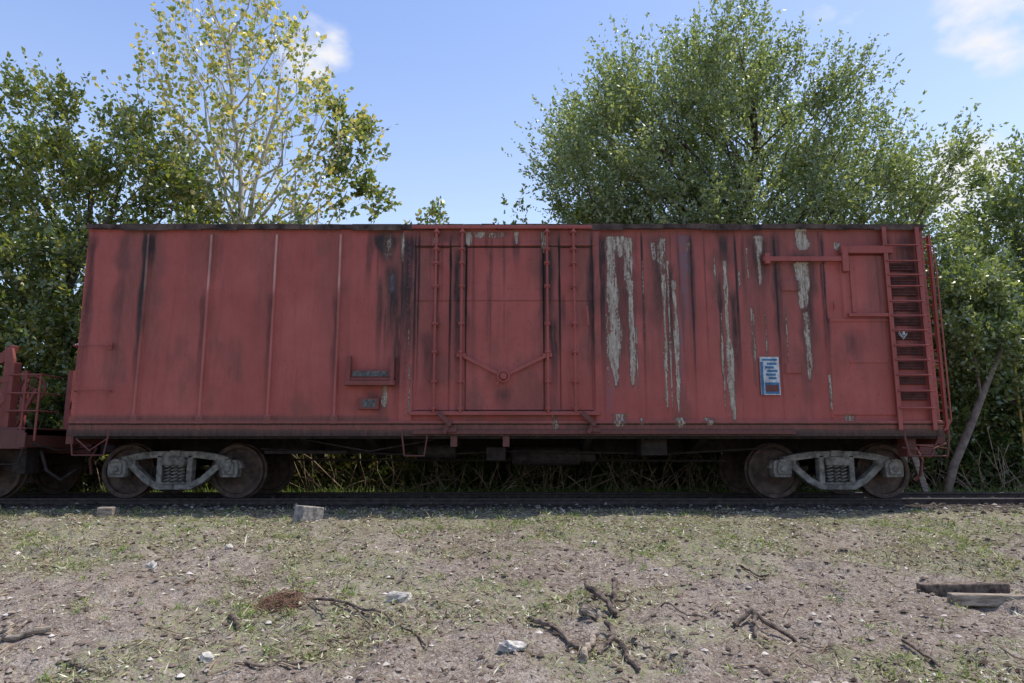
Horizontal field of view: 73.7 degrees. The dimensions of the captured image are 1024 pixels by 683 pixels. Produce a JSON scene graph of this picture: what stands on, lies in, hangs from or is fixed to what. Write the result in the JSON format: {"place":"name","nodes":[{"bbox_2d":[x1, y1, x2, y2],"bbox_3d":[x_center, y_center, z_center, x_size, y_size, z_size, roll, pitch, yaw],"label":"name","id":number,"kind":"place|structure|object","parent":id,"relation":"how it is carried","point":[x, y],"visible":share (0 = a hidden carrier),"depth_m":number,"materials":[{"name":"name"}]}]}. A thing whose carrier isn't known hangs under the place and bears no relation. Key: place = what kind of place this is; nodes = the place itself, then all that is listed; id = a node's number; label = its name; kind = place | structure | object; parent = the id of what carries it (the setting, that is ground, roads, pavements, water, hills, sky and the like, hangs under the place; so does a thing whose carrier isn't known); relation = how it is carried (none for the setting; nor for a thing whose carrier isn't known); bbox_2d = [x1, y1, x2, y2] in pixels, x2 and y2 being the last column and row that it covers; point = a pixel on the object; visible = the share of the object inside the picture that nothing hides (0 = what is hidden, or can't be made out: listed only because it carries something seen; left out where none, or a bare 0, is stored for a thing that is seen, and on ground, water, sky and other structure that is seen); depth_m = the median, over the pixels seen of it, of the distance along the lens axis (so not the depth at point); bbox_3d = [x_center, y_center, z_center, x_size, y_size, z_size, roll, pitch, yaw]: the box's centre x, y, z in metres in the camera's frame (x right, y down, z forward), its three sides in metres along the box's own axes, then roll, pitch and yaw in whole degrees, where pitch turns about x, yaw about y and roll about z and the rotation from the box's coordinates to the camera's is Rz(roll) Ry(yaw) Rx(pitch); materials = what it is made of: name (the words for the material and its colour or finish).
{"place":"outdoors","nodes":[
{"label":"outdoors","id":0,"kind":"place"},
{"bbox_2d":[0,481,1023,682],"bbox_3d":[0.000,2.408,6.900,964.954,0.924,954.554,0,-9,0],"label":"ground","id":1,"kind":"structure","parent":0,"point":[311,672],"depth_m":6.17,"materials":[{"name":"brown soil"}]},
{"bbox_2d":[1,621,53,640],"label":"broken branch","id":2,"kind":"object","parent":1,"relation":"on","point":[7,631],"visible":1,"depth_m":5.23,"materials":[{"name":"brown wood"}]},
{"bbox_2d":[69,660,94,671],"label":"broken branch","id":3,"kind":"object","parent":1,"relation":"on","point":[71,662],"visible":1,"depth_m":4.73,"materials":[{"name":"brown wood"}]},
{"bbox_2d":[96,507,115,517],"bbox_3d":[-5.550,2.356,9.337,0.200,0.180,0.140,2,-9,-11],"label":"wood stump","id":4,"kind":"object","parent":1,"relation":"on","point":[105,511],"visible":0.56,"depth_m":9.28,"materials":[{"name":"grey wood"}]},
{"bbox_2d":[0,46,263,463],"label":"mulberry tree","id":5,"kind":"object","parent":1,"relation":"on","point":[29,153],"visible":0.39,"depth_m":15.75,"materials":[{"name":"green plant"}]},
{"bbox_2d":[146,560,157,570],"bbox_3d":[-3.754,2.348,7.117,0.101,0.130,0.104,-1,-9,5],"label":"pale rock","id":6,"kind":"object","parent":1,"relation":"on","point":[152,564],"visible":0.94,"depth_m":7.08,"materials":[{"name":"stone"}]},
{"bbox_2d":[198,651,214,661],"bbox_3d":[-2.144,2.224,4.812,0.115,0.081,0.134,0,-9,0],"label":"pale rock","id":7,"kind":"object","parent":1,"relation":"on","point":[207,656],"visible":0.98,"depth_m":4.77,"materials":[{"name":"stone"}]},
{"bbox_2d":[225,544,232,549],"bbox_3d":[-3.196,2.325,7.723,0.108,0.067,0.089,-9,-12,44],"label":"pale rock","id":8,"kind":"object","parent":1,"relation":"on","point":[229,546],"visible":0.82,"depth_m":7.69,"materials":[{"name":"stone"}]},
{"bbox_2d":[228,613,241,629],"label":"broken branch","id":9,"kind":"object","parent":1,"relation":"on","point":[234,618],"visible":1,"depth_m":5.44,"materials":[{"name":"brown wood"}]},
{"bbox_2d":[83,0,402,223],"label":"cottonwood tree","id":10,"kind":"object","parent":1,"relation":"on","point":[361,127],"visible":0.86,"depth_m":17.37,"materials":[{"name":"green plant"}]},
{"bbox_2d":[234,659,303,667],"bbox_3d":[-1.651,2.183,4.633,0.532,0.067,0.026,-3,-9,16],"label":"broken branch","id":11,"kind":"object","parent":1,"relation":"on","point":[262,665],"visible":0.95,"depth_m":4.63,"materials":[{"name":"brown wood"}]},
{"bbox_2d":[241,586,314,611],"bbox_3d":[-2.016,2.212,5.856,0.496,0.145,0.521,-8,-12,41],"label":"rusty wire mesh","id":12,"kind":"object","parent":1,"relation":"on","point":[297,593],"visible":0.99,"depth_m":5.84,"materials":[{"name":"brown metal"}]},
{"bbox_2d":[264,207,316,223],"bbox_3d":[-5.373,0.107,15.445,1.971,6.751,2.001,-5,-10,31],"label":"sapling","id":13,"kind":"object","parent":1,"relation":"on","point":[297,216],"visible":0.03,"depth_m":15.87,"materials":[{"name":"green plant"}]},
{"bbox_2d":[293,505,323,522],"bbox_3d":[-2.713,2.328,9.095,0.326,0.291,0.260,8,-12,-42],"label":"concrete block","id":14,"kind":"object","parent":1,"relation":"on","point":[307,513],"depth_m":9.01,"materials":[{"name":"grey concrete"}]},
{"bbox_2d":[308,598,425,645],"bbox_3d":[-1.155,2.206,5.458,1.510,0.141,0.310,-6,-11,34],"label":"fallen branch","id":15,"kind":"object","parent":1,"relation":"on","point":[356,607],"visible":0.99,"depth_m":5.63,"materials":[{"name":"brown wood"}]},
{"bbox_2d":[386,591,411,602],"bbox_3d":[-0.986,2.238,5.971,0.213,0.118,0.172,0,-9,0],"label":"pale rock","id":16,"kind":"object","parent":1,"relation":"on","point":[401,596],"visible":0.88,"depth_m":5.92,"materials":[{"name":"stone"}]},
{"bbox_2d":[403,196,449,487],"bbox_3d":[-1.832,0.043,15.510,1.622,6.900,1.836,5,-10,-31],"label":"sapling","id":17,"kind":"object","parent":1,"relation":"on","point":[435,212],"visible":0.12,"depth_m":15.73,"materials":[{"name":"green plant"}]},
{"bbox_2d":[492,188,530,490],"bbox_3d":[-0.074,0.011,15.571,1.894,6.980,2.079,0,-9,0],"label":"sapling","id":18,"kind":"object","parent":1,"relation":"on","point":[516,204],"visible":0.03,"depth_m":15.61,"materials":[{"name":"green plant"}]},
{"bbox_2d":[0,214,1023,491],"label":"thicket","id":19,"kind":"object","parent":1,"relation":"on","point":[1002,466],"visible":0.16,"depth_m":14.27,"materials":[{"name":"green plant"}]},
{"bbox_2d":[0,505,1023,682],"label":"grass clippings","id":20,"kind":"object","parent":1,"relation":"on","point":[1000,670],"depth_m":6.86,"materials":[{"name":"plant"}]},
{"bbox_2d":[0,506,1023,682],"bbox_3d":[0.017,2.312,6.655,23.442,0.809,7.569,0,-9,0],"label":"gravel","id":21,"kind":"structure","parent":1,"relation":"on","point":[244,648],"depth_m":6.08,"materials":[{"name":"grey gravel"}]},
{"bbox_2d":[0,492,1023,504],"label":"railway track","id":22,"kind":"structure","parent":1,"relation":"on","point":[557,498],"depth_m":10.91,"materials":[{"name":"metal"}]},
{"bbox_2d":[0,345,110,497],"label":"flatcar","id":23,"kind":"object","parent":22,"relation":"on","point":[43,459],"visible":0.94,"depth_m":10.80,"materials":[{"name":"paint"}]},
{"bbox_2d":[65,224,951,497],"bbox_3d":[-0.100,0.429,11.958,14.737,4.476,3.320,0,-9,0],"label":"boxcar","id":24,"kind":"object","parent":22,"relation":"on","point":[248,360],"visible":1,"depth_m":10.56,"materials":[{"name":"red paint"}]},
{"bbox_2d":[0,504,1023,682],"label":"grass tufts","id":25,"kind":"object","parent":1,"relation":"on","point":[120,549],"visible":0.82,"depth_m":7.34,"materials":[{"name":"green plant"}]},
{"bbox_2d":[0,507,1023,682],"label":"twig litter","id":26,"kind":"object","parent":1,"relation":"on","point":[465,601],"visible":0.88,"depth_m":6.20,"materials":[{"name":"brown wood"}]},
{"bbox_2d":[0,495,1023,514],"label":"ballast stones","id":27,"kind":"object","parent":1,"relation":"on","point":[726,510],"visible":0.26,"depth_m":10.42,"materials":[{"name":"grey gravel"}]},
{"bbox_2d":[498,640,526,652],"bbox_3d":[0.004,2.171,4.855,0.204,0.091,0.124,0,-9,0],"label":"pale rock","id":28,"kind":"object","parent":1,"relation":"on","point":[507,646],"visible":0.98,"depth_m":4.84,"materials":[{"name":"stone"}]},
{"bbox_2d":[18,477,1023,491],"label":"weeds","id":29,"kind":"object","parent":1,"relation":"on","point":[918,489],"visible":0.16,"depth_m":13.39,"materials":[{"name":"green plant"}]},
{"bbox_2d":[541,220,553,487],"bbox_3d":[0.915,0.248,15.678,1.790,6.546,1.866,2,-9,-14],"label":"sapling","id":30,"kind":"object","parent":1,"relation":"on","point":[543,222],"depth_m":16.06,"materials":[{"name":"green plant"}]},
{"bbox_2d":[527,616,582,650],"bbox_3d":[0.329,2.219,5.220,0.088,0.135,0.633,6,-11,-33],"label":"broken branch","id":31,"kind":"object","parent":1,"relation":"on","point":[543,622],"visible":0.98,"depth_m":5.23,"materials":[{"name":"brown wood"}]},
{"bbox_2d":[552,176,612,490],"bbox_3d":[1.641,-0.126,15.456,2.007,7.216,1.780,-5,-10,30],"label":"sapling","id":32,"kind":"object","parent":1,"relation":"on","point":[577,219],"visible":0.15,"depth_m":15.58,"materials":[{"name":"green plant"}]},
{"bbox_2d":[579,629,599,663],"bbox_3d":[0.548,2.173,4.880,0.081,0.113,0.504,-3,-9,17],"label":"wood chunk","id":33,"kind":"object","parent":1,"relation":"on","point":[585,649],"visible":0.99,"depth_m":4.81,"materials":[{"name":"beige wood"}]},
{"bbox_2d":[579,604,601,619],"bbox_3d":[0.628,2.160,5.449,0.189,0.110,0.122,-7,-12,39],"label":"wood chunk","id":34,"kind":"object","parent":1,"relation":"on","point":[585,610],"visible":1,"depth_m":5.42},
{"bbox_2d":[584,577,626,615],"bbox_3d":[0.854,2.179,5.872,0.299,0.254,0.442,6,-11,-32],"label":"broken branch","id":35,"kind":"object","parent":1,"relation":"on","point":[610,605],"visible":1,"depth_m":5.84,"materials":[{"name":"brown wood"}]},
{"bbox_2d":[597,620,640,670],"bbox_3d":[0.698,2.154,4.862,0.235,0.163,0.720,1,-9,-6],"label":"broken branch","id":36,"kind":"object","parent":1,"relation":"on","point":[611,636],"visible":1,"depth_m":4.86,"materials":[{"name":"brown wood"}]},
{"bbox_2d":[605,204,651,490],"bbox_3d":[2.658,0.056,15.615,1.973,6.907,1.717,-3,-9,17],"label":"sapling","id":37,"kind":"object","parent":1,"relation":"on","point":[622,221],"visible":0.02,"depth_m":15.60,"materials":[{"name":"green plant"}]},
{"bbox_2d":[660,602,702,616],"bbox_3d":[1.372,2.180,5.548,0.025,0.078,0.443,6,-11,-35],"label":"broken branch","id":38,"kind":"object","parent":1,"relation":"on","point":[669,603],"visible":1,"depth_m":5.54,"materials":[{"name":"brown wood"}]},
{"bbox_2d":[739,564,768,576],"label":"broken branch","id":39,"kind":"object","parent":1,"relation":"on","point":[746,569],"visible":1,"depth_m":6.84,"materials":[{"name":"brown wood"}]},
{"bbox_2d":[501,0,1017,280],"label":"silver maple tree","id":40,"kind":"object","parent":1,"relation":"on","point":[700,182],"visible":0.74,"depth_m":15.58,"materials":[{"name":"green plant"}]},
{"bbox_2d":[732,607,796,641],"bbox_3d":[1.974,2.215,5.342,0.429,0.241,0.249,3,-10,-21],"label":"branch","id":41,"kind":"object","parent":1,"relation":"on","point":[755,615],"visible":1,"depth_m":5.35,"materials":[{"name":"brown wood"}]},
{"bbox_2d":[902,457,929,491],"bbox_3d":[7.654,2.540,13.074,0.703,1.024,0.140,0,-9,0],"label":"wooden prop","id":42,"kind":"object","parent":1,"relation":"on","point":[915,461],"visible":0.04,"depth_m":13.07,"materials":[{"name":"wood"}]},
{"bbox_2d":[901,638,940,667],"bbox_3d":[2.966,2.256,4.953,0.028,0.090,0.408,1,-9,-4],"label":"broken branch","id":43,"kind":"object","parent":1,"relation":"on","point":[914,647],"visible":0.99,"depth_m":4.96,"materials":[{"name":"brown wood"}]},
{"bbox_2d":[916,582,1010,595],"bbox_3d":[4.200,2.305,6.359,0.802,0.126,0.100,0,-9,3],"label":"wood plank","id":44,"kind":"object","parent":1,"relation":"on","point":[942,588],"visible":0.67,"depth_m":6.32,"materials":[{"name":"wood"}]},
{"bbox_2d":[924,125,1023,464],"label":"elm tree","id":45,"kind":"object","parent":1,"relation":"on","point":[1010,211],"visible":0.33,"depth_m":15.03,"materials":[{"name":"green plant"}]},
{"bbox_2d":[928,226,1023,491],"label":"leaning sapling","id":46,"kind":"object","parent":1,"relation":"on","point":[979,279],"visible":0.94,"depth_m":13.53,"materials":[{"name":"green plant"}]},
{"bbox_2d":[947,593,1023,606],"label":"wood plank","id":47,"kind":"object","parent":1,"relation":"on","point":[985,599],"visible":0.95,"depth_m":6.05,"materials":[{"name":"grey wood"}]},
{"bbox_2d":[1011,347,1023,453],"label":"marker pole","id":48,"kind":"object","parent":1,"relation":"on","point":[1019,410],"visible":0.29,"depth_m":14.15,"materials":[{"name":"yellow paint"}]},
{"bbox_2d":[0,0,1023,367],"label":"sky","id":49,"kind":"structure","parent":0,"point":[455,77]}
]}

